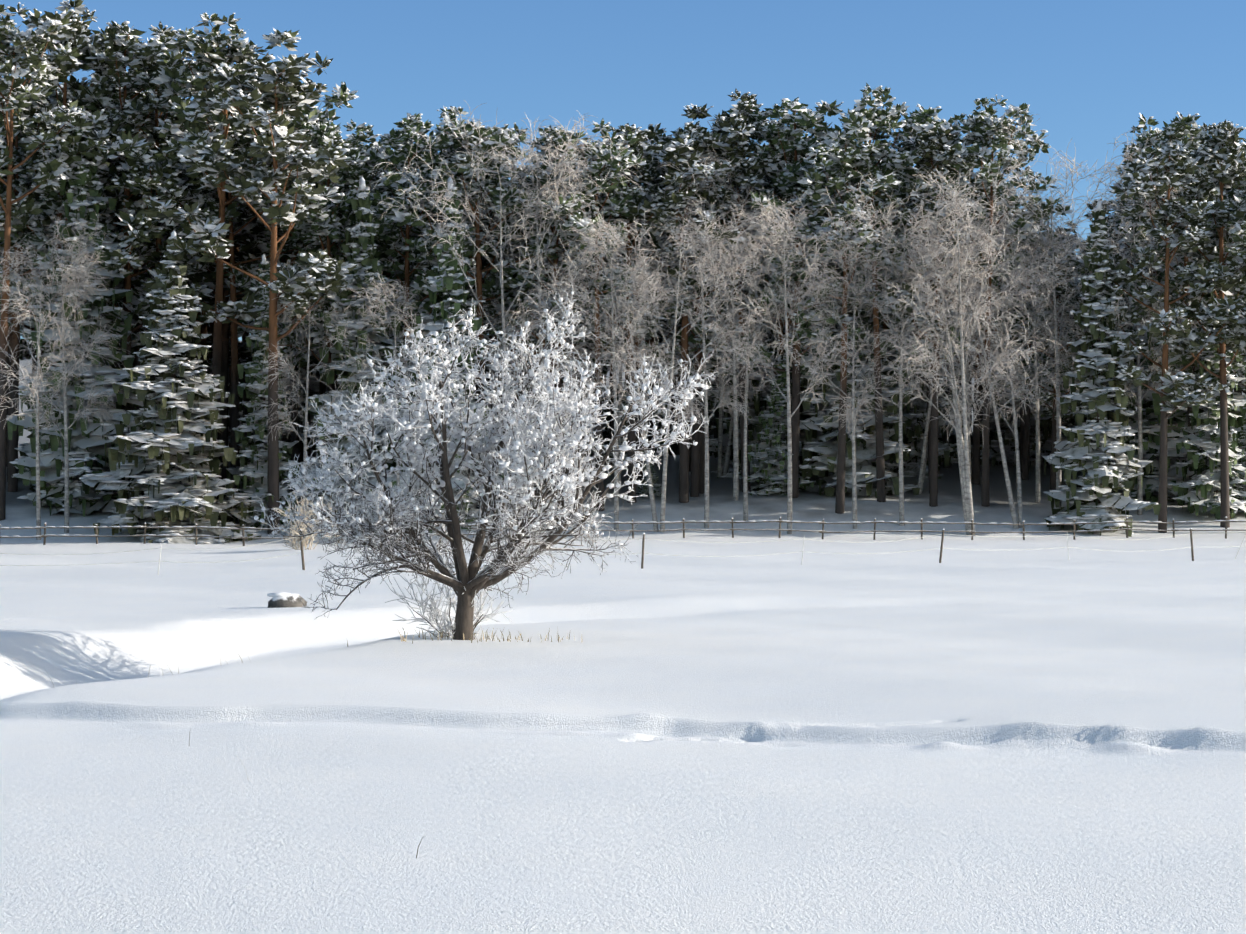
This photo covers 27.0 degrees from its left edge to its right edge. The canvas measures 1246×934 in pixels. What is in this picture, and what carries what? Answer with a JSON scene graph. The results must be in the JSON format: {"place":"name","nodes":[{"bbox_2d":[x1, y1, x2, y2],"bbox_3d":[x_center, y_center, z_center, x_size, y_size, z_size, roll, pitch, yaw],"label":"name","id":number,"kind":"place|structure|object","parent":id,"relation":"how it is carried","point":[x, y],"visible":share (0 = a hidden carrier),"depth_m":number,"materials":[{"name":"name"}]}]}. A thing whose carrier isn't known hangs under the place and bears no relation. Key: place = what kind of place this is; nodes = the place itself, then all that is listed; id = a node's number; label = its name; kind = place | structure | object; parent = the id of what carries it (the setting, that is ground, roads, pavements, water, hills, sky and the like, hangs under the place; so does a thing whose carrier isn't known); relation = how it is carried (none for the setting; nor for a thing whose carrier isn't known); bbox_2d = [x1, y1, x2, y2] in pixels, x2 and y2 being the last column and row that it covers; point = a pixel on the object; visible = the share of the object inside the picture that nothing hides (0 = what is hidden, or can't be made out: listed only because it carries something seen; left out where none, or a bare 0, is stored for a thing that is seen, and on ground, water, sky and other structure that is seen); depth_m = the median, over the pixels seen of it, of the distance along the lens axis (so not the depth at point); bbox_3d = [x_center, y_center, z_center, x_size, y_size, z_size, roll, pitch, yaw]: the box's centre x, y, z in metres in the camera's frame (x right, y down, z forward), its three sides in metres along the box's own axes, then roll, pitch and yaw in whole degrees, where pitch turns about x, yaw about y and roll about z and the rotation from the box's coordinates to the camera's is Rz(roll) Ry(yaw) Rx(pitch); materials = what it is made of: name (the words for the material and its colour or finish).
{"place":"outdoors","nodes":[
{"label":"outdoors","id":0,"kind":"place"},
{"bbox_2d":[0,339,1245,933],"bbox_3d":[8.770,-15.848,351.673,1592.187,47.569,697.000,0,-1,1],"label":"snow field","id":1,"kind":"structure","parent":0,"point":[996,729],"depth_m":24.17,"materials":[{"name":"white snow"}]},
{"bbox_2d":[0,73,67,481],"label":"pine tree","id":2,"kind":"object","parent":1,"relation":"on","point":[60,96],"visible":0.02,"depth_m":174.54,"materials":[{"name":"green plant"}]},
{"bbox_2d":[0,238,101,539],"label":"birch tree","id":3,"kind":"object","parent":1,"relation":"on","point":[38,502],"visible":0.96,"depth_m":157.66,"materials":[{"name":"grey plant"}]},
{"bbox_2d":[0,78,114,491],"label":"pine tree","id":4,"kind":"object","parent":1,"relation":"on","point":[13,442],"visible":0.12,"depth_m":170.77,"materials":[{"name":"green plant"}]},
{"bbox_2d":[0,2,117,520],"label":"pine tree","id":5,"kind":"object","parent":1,"relation":"on","point":[34,65],"visible":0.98,"depth_m":162.27,"materials":[{"name":"green plant"}]},
{"bbox_2d":[0,213,130,532],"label":"birch tree","id":6,"kind":"object","parent":1,"relation":"on","point":[66,459],"visible":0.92,"depth_m":159.16,"materials":[{"name":"grey plant"}]},
{"bbox_2d":[0,0,136,485],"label":"pine tree","id":7,"kind":"object","parent":1,"relation":"on","point":[81,40],"visible":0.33,"depth_m":167.32,"materials":[{"name":"green plant"}]},
{"bbox_2d":[7,109,145,516],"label":"spruce tree","id":8,"kind":"object","parent":1,"relation":"on","point":[88,447],"visible":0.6,"depth_m":164.16,"materials":[{"name":"green plant"}]},
{"bbox_2d":[0,86,183,365],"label":"pine tree","id":9,"kind":"object","parent":1,"relation":"on","point":[38,240],"visible":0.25,"depth_m":168.75,"materials":[{"name":"green plant"}]},
{"bbox_2d":[0,18,212,411],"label":"pine tree","id":10,"kind":"object","parent":1,"relation":"on","point":[140,177],"visible":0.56,"depth_m":167.47,"materials":[{"name":"green plant"}]},
{"bbox_2d":[39,87,222,409],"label":"pine tree","id":11,"kind":"object","parent":1,"relation":"on","point":[167,230],"visible":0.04,"depth_m":172.70,"materials":[{"name":"green plant"}]},
{"bbox_2d":[87,21,219,261],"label":"pine tree","id":12,"kind":"object","parent":1,"relation":"on","point":[155,65],"visible":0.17,"depth_m":169.41,"materials":[{"name":"green plant"}]},
{"bbox_2d":[79,230,266,543],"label":"spruce tree","id":13,"kind":"object","parent":1,"relation":"on","point":[170,479],"visible":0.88,"depth_m":156.99,"materials":[{"name":"green plant"}]},
{"bbox_2d":[161,80,283,486],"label":"pine tree","id":14,"kind":"object","parent":1,"relation":"on","point":[202,273],"visible":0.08,"depth_m":174.00,"materials":[{"name":"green plant"}]},
{"bbox_2d":[147,13,331,477],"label":"pine tree","id":15,"kind":"object","parent":1,"relation":"on","point":[212,50],"visible":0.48,"depth_m":165.84,"materials":[{"name":"green plant"}]},
{"bbox_2d":[132,112,353,492],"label":"pine tree","id":16,"kind":"object","parent":1,"relation":"on","point":[241,140],"visible":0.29,"depth_m":169.76,"materials":[{"name":"green plant"}]},
{"bbox_2d":[140,51,376,534],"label":"pine tree","id":17,"kind":"object","parent":1,"relation":"on","point":[270,90],"visible":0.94,"depth_m":158.67,"materials":[{"name":"green plant"}]},
{"bbox_2d":[226,254,299,530],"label":"spruce tree","id":18,"kind":"object","parent":1,"relation":"on","point":[251,477],"visible":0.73,"depth_m":161.62,"materials":[{"name":"green plant"}]},
{"bbox_2d":[201,202,344,399],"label":"pine tree","id":19,"kind":"object","parent":1,"relation":"on","point":[242,348],"visible":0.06,"depth_m":178.43,"materials":[{"name":"green plant"}]},
{"bbox_2d":[267,592,306,607],"bbox_3d":[-6.497,2.666,50.025,0.782,0.510,0.578,0,-1,1],"label":"field rock","id":20,"kind":"object","parent":1,"relation":"on","point":[281,600],"visible":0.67,"depth_m":49.87,"materials":[{"name":"grey stone"}]},
{"bbox_2d":[233,116,342,440],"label":"pine tree","id":21,"kind":"object","parent":1,"relation":"on","point":[252,214],"visible":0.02,"depth_m":172.21,"materials":[{"name":"green plant"}]},
{"bbox_2d":[215,82,403,497],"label":"pine tree","id":22,"kind":"object","parent":1,"relation":"on","point":[340,96],"visible":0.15,"depth_m":170.53,"materials":[{"name":"green plant"}]},
{"bbox_2d":[264,492,357,549],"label":"dried bush","id":23,"kind":"object","parent":1,"relation":"on","point":[295,533],"visible":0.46,"depth_m":125.98,"materials":[{"name":"beige plant"}]},
{"bbox_2d":[244,251,378,531],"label":"birch tree","id":24,"kind":"object","parent":1,"relation":"on","point":[306,398],"visible":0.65,"depth_m":160.29,"materials":[{"name":"grey plant"}]},
{"bbox_2d":[282,325,341,462],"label":"spruce tree","id":25,"kind":"object","parent":1,"relation":"on","point":[315,389],"visible":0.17,"depth_m":185.68,"materials":[{"name":"green plant"}]},
{"bbox_2d":[269,121,401,446],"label":"pine tree","id":26,"kind":"object","parent":1,"relation":"on","point":[327,218],"visible":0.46,"depth_m":165.57,"materials":[{"name":"green plant"}]},
{"bbox_2d":[277,119,401,292],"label":"pine tree","id":27,"kind":"object","parent":1,"relation":"on","point":[362,129],"visible":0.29,"depth_m":167.49,"materials":[{"name":"green plant"}]},
{"bbox_2d":[282,176,415,526],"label":"spruce tree","id":28,"kind":"object","parent":1,"relation":"on","point":[362,247],"visible":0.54,"depth_m":162.35,"materials":[{"name":"green plant"}]},
{"bbox_2d":[311,270,439,534],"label":"birch tree","id":29,"kind":"object","parent":1,"relation":"on","point":[385,290],"visible":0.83,"depth_m":159.19,"materials":[{"name":"grey plant"}]},
{"bbox_2d":[346,112,502,398],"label":"pine tree","id":30,"kind":"object","parent":1,"relation":"on","point":[411,125],"visible":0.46,"depth_m":166.31,"materials":[{"name":"green plant"}]},
{"bbox_2d":[384,155,495,471],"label":"spruce tree","id":31,"kind":"object","parent":1,"relation":"on","point":[427,300],"visible":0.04,"depth_m":169.68,"materials":[{"name":"green plant"}]},
{"bbox_2d":[383,557,511,638],"bbox_3d":[-2.652,2.132,39.557,1.966,1.551,1.889,0,-1,1],"label":"frosted bush","id":32,"kind":"object","parent":1,"relation":"on","point":[436,613],"visible":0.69,"depth_m":39.44,"materials":[{"name":"white plant"}]},
{"bbox_2d":[391,176,516,532],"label":"spruce tree","id":33,"kind":"object","parent":1,"relation":"on","point":[447,282],"visible":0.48,"depth_m":160.56,"materials":[{"name":"green plant"}]},
{"bbox_2d":[376,123,545,401],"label":"pine tree","id":34,"kind":"object","parent":1,"relation":"on","point":[507,285],"visible":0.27,"depth_m":167.24,"materials":[{"name":"green plant"}]},
{"bbox_2d":[250,282,717,639],"bbox_3d":[-2.145,-0.011,38.456,6.095,5.664,5.111,-1,-1,38],"label":"hawthorn tree","id":35,"kind":"object","parent":1,"relation":"on","point":[517,432],"visible":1,"depth_m":38.49,"materials":[{"name":"white plant"}]},
{"bbox_2d":[385,119,618,508],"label":"pine tree","id":36,"kind":"object","parent":1,"relation":"on","point":[492,285],"visible":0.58,"depth_m":164.82,"materials":[{"name":"green plant"}]},
{"bbox_2d":[368,101,642,527],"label":"birch tree","id":37,"kind":"object","parent":1,"relation":"on","point":[504,245],"visible":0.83,"depth_m":158.30,"materials":[{"name":"grey plant"}]},
{"bbox_2d":[417,112,624,511],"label":"birch tree","id":38,"kind":"object","parent":1,"relation":"on","point":[537,245],"visible":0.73,"depth_m":161.39,"materials":[{"name":"grey plant"}]},
{"bbox_2d":[467,165,584,394],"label":"pine tree","id":39,"kind":"object","parent":1,"relation":"on","point":[555,256],"visible":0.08,"depth_m":167.88,"materials":[{"name":"green plant"}]},
{"bbox_2d":[488,125,634,502],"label":"pine tree","id":40,"kind":"object","parent":1,"relation":"on","point":[549,136],"visible":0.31,"depth_m":165.37,"materials":[{"name":"green plant"}]},
{"bbox_2d":[499,208,678,529],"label":"birch tree","id":41,"kind":"object","parent":1,"relation":"on","point":[616,472],"visible":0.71,"depth_m":157.87,"materials":[{"name":"grey plant"}]},
{"bbox_2d":[562,278,617,457],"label":"spruce tree","id":42,"kind":"object","parent":1,"relation":"on","point":[605,425],"visible":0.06,"depth_m":189.67,"materials":[{"name":"green plant"}]},
{"bbox_2d":[540,119,646,511],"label":"pine tree","id":43,"kind":"object","parent":1,"relation":"on","point":[600,156],"visible":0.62,"depth_m":161.87,"materials":[{"name":"green plant"}]},
{"bbox_2d":[0,517,1245,545],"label":"wood fence","id":44,"kind":"object","parent":1,"relation":"on","point":[822,531],"visible":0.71,"depth_m":150.96,"materials":[{"name":"brown wood"}]},
{"bbox_2d":[0,528,1245,574],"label":"fence posts","id":45,"kind":"object","parent":1,"relation":"on","point":[941,548],"visible":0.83,"depth_m":85.88,"materials":[{"name":"brown wood"}]},
{"bbox_2d":[550,123,701,502],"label":"pine tree","id":46,"kind":"object","parent":1,"relation":"on","point":[639,207],"visible":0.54,"depth_m":164.26,"materials":[{"name":"green plant"}]},
{"bbox_2d":[589,142,673,482],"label":"pine tree","id":47,"kind":"object","parent":1,"relation":"on","point":[637,368],"visible":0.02,"depth_m":172.83,"materials":[{"name":"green plant"}]},
{"bbox_2d":[549,204,763,531],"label":"birch tree","id":48,"kind":"object","parent":1,"relation":"on","point":[665,460],"visible":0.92,"depth_m":155.44,"materials":[{"name":"grey plant"}]},
{"bbox_2d":[606,216,708,458],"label":"pine tree","id":49,"kind":"object","parent":1,"relation":"on","point":[679,325],"visible":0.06,"depth_m":185.06,"materials":[{"name":"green plant"}]},
{"bbox_2d":[588,121,761,496],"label":"pine tree","id":50,"kind":"object","parent":1,"relation":"on","point":[694,478],"visible":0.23,"depth_m":166.76,"materials":[{"name":"green plant"}]},
{"bbox_2d":[616,129,767,502],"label":"pine tree","id":51,"kind":"object","parent":1,"relation":"on","point":[681,146],"visible":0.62,"depth_m":164.40,"materials":[{"name":"green plant"}]},
{"bbox_2d":[616,196,794,528],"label":"birch tree","id":52,"kind":"object","parent":1,"relation":"on","point":[706,504],"visible":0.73,"depth_m":158.27,"materials":[{"name":"grey plant"}]},
{"bbox_2d":[633,130,788,493],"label":"pine tree","id":53,"kind":"object","parent":1,"relation":"on","point":[702,429],"visible":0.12,"depth_m":167.91,"materials":[{"name":"green plant"}]},
{"bbox_2d":[640,141,803,500],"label":"birch tree","id":54,"kind":"object","parent":1,"relation":"on","point":[735,465],"visible":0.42,"depth_m":164.73,"materials":[{"name":"grey plant"}]},
{"bbox_2d":[660,89,788,492],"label":"pine tree","id":55,"kind":"object","parent":1,"relation":"on","point":[730,123],"visible":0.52,"depth_m":166.76,"materials":[{"name":"green plant"}]},
{"bbox_2d":[631,190,825,521],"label":"birch tree","id":56,"kind":"object","parent":1,"relation":"on","point":[745,503],"visible":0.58,"depth_m":159.87,"materials":[{"name":"grey plant"}]},
{"bbox_2d":[656,176,819,476],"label":"birch tree","id":57,"kind":"object","parent":1,"relation":"on","point":[720,472],"visible":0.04,"depth_m":174.29,"materials":[{"name":"grey plant"}]},
{"bbox_2d":[691,272,821,477],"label":"spruce tree","id":58,"kind":"object","parent":1,"relation":"on","point":[758,404],"visible":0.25,"depth_m":175.32,"materials":[{"name":"green plant"}]},
{"bbox_2d":[668,189,854,533],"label":"birch tree","id":59,"kind":"object","parent":1,"relation":"on","point":[789,439],"visible":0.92,"depth_m":156.76,"materials":[{"name":"grey plant"}]},
{"bbox_2d":[667,97,868,497],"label":"pine tree","id":60,"kind":"object","parent":1,"relation":"on","point":[802,121],"visible":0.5,"depth_m":165.57,"materials":[{"name":"green plant"}]},
{"bbox_2d":[739,356,815,495],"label":"spruce tree","id":61,"kind":"object","parent":1,"relation":"on","point":[772,455],"visible":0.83,"depth_m":166.92,"materials":[{"name":"green plant"}]},
{"bbox_2d":[729,129,868,438],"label":"pine tree","id":62,"kind":"object","parent":1,"relation":"on","point":[770,334],"visible":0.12,"depth_m":169.45,"materials":[{"name":"green plant"}]},
{"bbox_2d":[783,223,896,528],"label":"birch tree","id":63,"kind":"object","parent":1,"relation":"on","point":[853,411],"visible":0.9,"depth_m":158.12,"materials":[{"name":"grey plant"}]},
{"bbox_2d":[785,83,921,501],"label":"pine tree","id":64,"kind":"object","parent":1,"relation":"on","point":[862,124],"visible":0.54,"depth_m":164.55,"materials":[{"name":"green plant"}]},
{"bbox_2d":[791,131,916,513],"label":"pine tree","id":65,"kind":"object","parent":1,"relation":"on","point":[843,166],"visible":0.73,"depth_m":161.61,"materials":[{"name":"green plant"}]},
{"bbox_2d":[790,183,919,497],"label":"spruce tree","id":66,"kind":"object","parent":1,"relation":"on","point":[818,445],"visible":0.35,"depth_m":167.30,"materials":[{"name":"green plant"}]},
{"bbox_2d":[788,167,1012,525],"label":"birch tree","id":67,"kind":"object","parent":1,"relation":"on","point":[901,500],"visible":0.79,"depth_m":159.08,"materials":[{"name":"grey plant"}]},
{"bbox_2d":[884,217,956,478],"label":"spruce tree","id":68,"kind":"object","parent":1,"relation":"on","point":[913,437],"visible":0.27,"depth_m":174.72,"materials":[{"name":"green plant"}]},
{"bbox_2d":[856,104,1019,493],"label":"pine tree","id":69,"kind":"object","parent":1,"relation":"on","point":[922,115],"visible":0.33,"depth_m":166.73,"materials":[{"name":"green plant"}]},
{"bbox_2d":[847,123,1033,506],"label":"pine tree","id":70,"kind":"object","parent":1,"relation":"on","point":[938,149],"visible":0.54,"depth_m":163.10,"materials":[{"name":"green plant"}]},
{"bbox_2d":[868,200,1018,493],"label":"birch tree","id":71,"kind":"object","parent":1,"relation":"on","point":[923,462],"visible":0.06,"depth_m":167.16,"materials":[{"name":"grey plant"}]},
{"bbox_2d":[875,173,1025,488],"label":"birch tree","id":72,"kind":"object","parent":1,"relation":"on","point":[968,417],"visible":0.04,"depth_m":167.62,"materials":[{"name":"grey plant"}]},
{"bbox_2d":[905,182,1030,484],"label":"pine tree","id":73,"kind":"object","parent":1,"relation":"on","point":[976,458],"visible":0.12,"depth_m":172.16,"materials":[{"name":"green plant"}]},
{"bbox_2d":[857,157,1097,535],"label":"birch tree","id":74,"kind":"object","parent":1,"relation":"on","point":[963,459],"visible":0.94,"depth_m":156.11,"materials":[{"name":"grey plant"}]},
{"bbox_2d":[896,208,1082,528],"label":"birch tree","id":75,"kind":"object","parent":1,"relation":"on","point":[1008,484],"visible":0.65,"depth_m":159.37,"materials":[{"name":"grey plant"}]},
{"bbox_2d":[923,95,1072,506],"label":"pine tree","id":76,"kind":"object","parent":1,"relation":"on","point":[982,124],"visible":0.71,"depth_m":163.05,"materials":[{"name":"green plant"}]},
{"bbox_2d":[943,210,1077,479],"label":"pine tree","id":77,"kind":"object","parent":1,"relation":"on","point":[1025,461],"visible":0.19,"depth_m":174.48,"materials":[{"name":"green plant"}]},
{"bbox_2d":[954,281,1077,467],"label":"spruce tree","id":78,"kind":"object","parent":1,"relation":"on","point":[1008,437],"visible":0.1,"depth_m":180.87,"materials":[{"name":"green plant"}]},
{"bbox_2d":[962,179,1090,502],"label":"birch tree","id":79,"kind":"object","parent":1,"relation":"on","point":[1037,493],"visible":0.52,"depth_m":165.56,"materials":[{"name":"grey plant"}]},
{"bbox_2d":[991,230,1071,472],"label":"pine tree","id":80,"kind":"object","parent":1,"relation":"on","point":[1021,434],"visible":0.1,"depth_m":177.25,"materials":[{"name":"green plant"}]},
{"bbox_2d":[983,247,1090,491],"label":"pine tree","id":81,"kind":"object","parent":1,"relation":"on","point":[1049,399],"visible":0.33,"depth_m":167.48,"materials":[{"name":"green plant"}]},
{"bbox_2d":[973,114,1191,508],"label":"birch tree","id":82,"kind":"object","parent":1,"relation":"on","point":[1058,434],"visible":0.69,"depth_m":161.54,"materials":[{"name":"grey plant"}]},
{"bbox_2d":[1042,199,1160,536],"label":"spruce tree","id":83,"kind":"object","parent":1,"relation":"on","point":[1098,446],"visible":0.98,"depth_m":158.06,"materials":[{"name":"green plant"}]},
{"bbox_2d":[1062,225,1149,418],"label":"pine tree","id":84,"kind":"object","parent":1,"relation":"on","point":[1126,256],"visible":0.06,"depth_m":171.83,"materials":[{"name":"green plant"}]},
{"bbox_2d":[1073,179,1154,278],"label":"pine tree","id":85,"kind":"object","parent":1,"relation":"on","point":[1125,201],"visible":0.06,"depth_m":184.66,"materials":[{"name":"green plant"}]},
{"bbox_2d":[1043,167,1227,514],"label":"birch tree","id":86,"kind":"object","parent":1,"relation":"on","point":[1140,469],"visible":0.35,"depth_m":162.51,"materials":[{"name":"grey plant"}]},
{"bbox_2d":[1073,141,1245,532],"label":"pine tree","id":87,"kind":"object","parent":1,"relation":"on","point":[1180,164],"visible":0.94,"depth_m":157.62,"materials":[{"name":"green plant"}]},
{"bbox_2d":[1109,113,1231,280],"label":"pine tree","id":88,"kind":"object","parent":1,"relation":"on","point":[1155,133],"visible":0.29,"depth_m":175.35,"materials":[{"name":"green plant"}]},
{"bbox_2d":[1118,111,1245,479],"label":"pine tree","id":89,"kind":"object","parent":1,"relation":"on","point":[1179,128],"visible":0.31,"depth_m":164.34,"materials":[{"name":"green plant"}]},
{"bbox_2d":[1119,226,1245,502],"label":"spruce tree","id":90,"kind":"object","parent":1,"relation":"on","point":[1151,409],"visible":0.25,"depth_m":168.14,"materials":[{"name":"green plant"}]},
{"bbox_2d":[1145,119,1245,527],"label":"pine tree","id":91,"kind":"object","parent":1,"relation":"on","point":[1225,147],"visible":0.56,"depth_m":159.43,"materials":[{"name":"green plant"}]},
{"bbox_2d":[1168,247,1245,519],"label":"spruce tree","id":92,"kind":"object","parent":1,"relation":"on","point":[1200,492],"visible":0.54,"depth_m":161.80,"materials":[{"name":"green plant"}]},
{"bbox_2d":[1170,152,1245,393],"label":"pine tree","id":93,"kind":"object","parent":1,"relation":"on","point":[1237,371],"visible":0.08,"depth_m":167.57,"materials":[{"name":"green plant"}]},
{"bbox_2d":[1203,214,1245,365],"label":"pine tree","id":94,"kind":"object","parent":1,"relation":"on","point":[1239,240],"visible":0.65,"depth_m":157.50,"materials":[{"name":"green plant"}]},
{"bbox_2d":[0,0,1245,340],"label":"sky","id":95,"kind":"structure","parent":0,"point":[1087,70],"materials":[{"name":"blue"}]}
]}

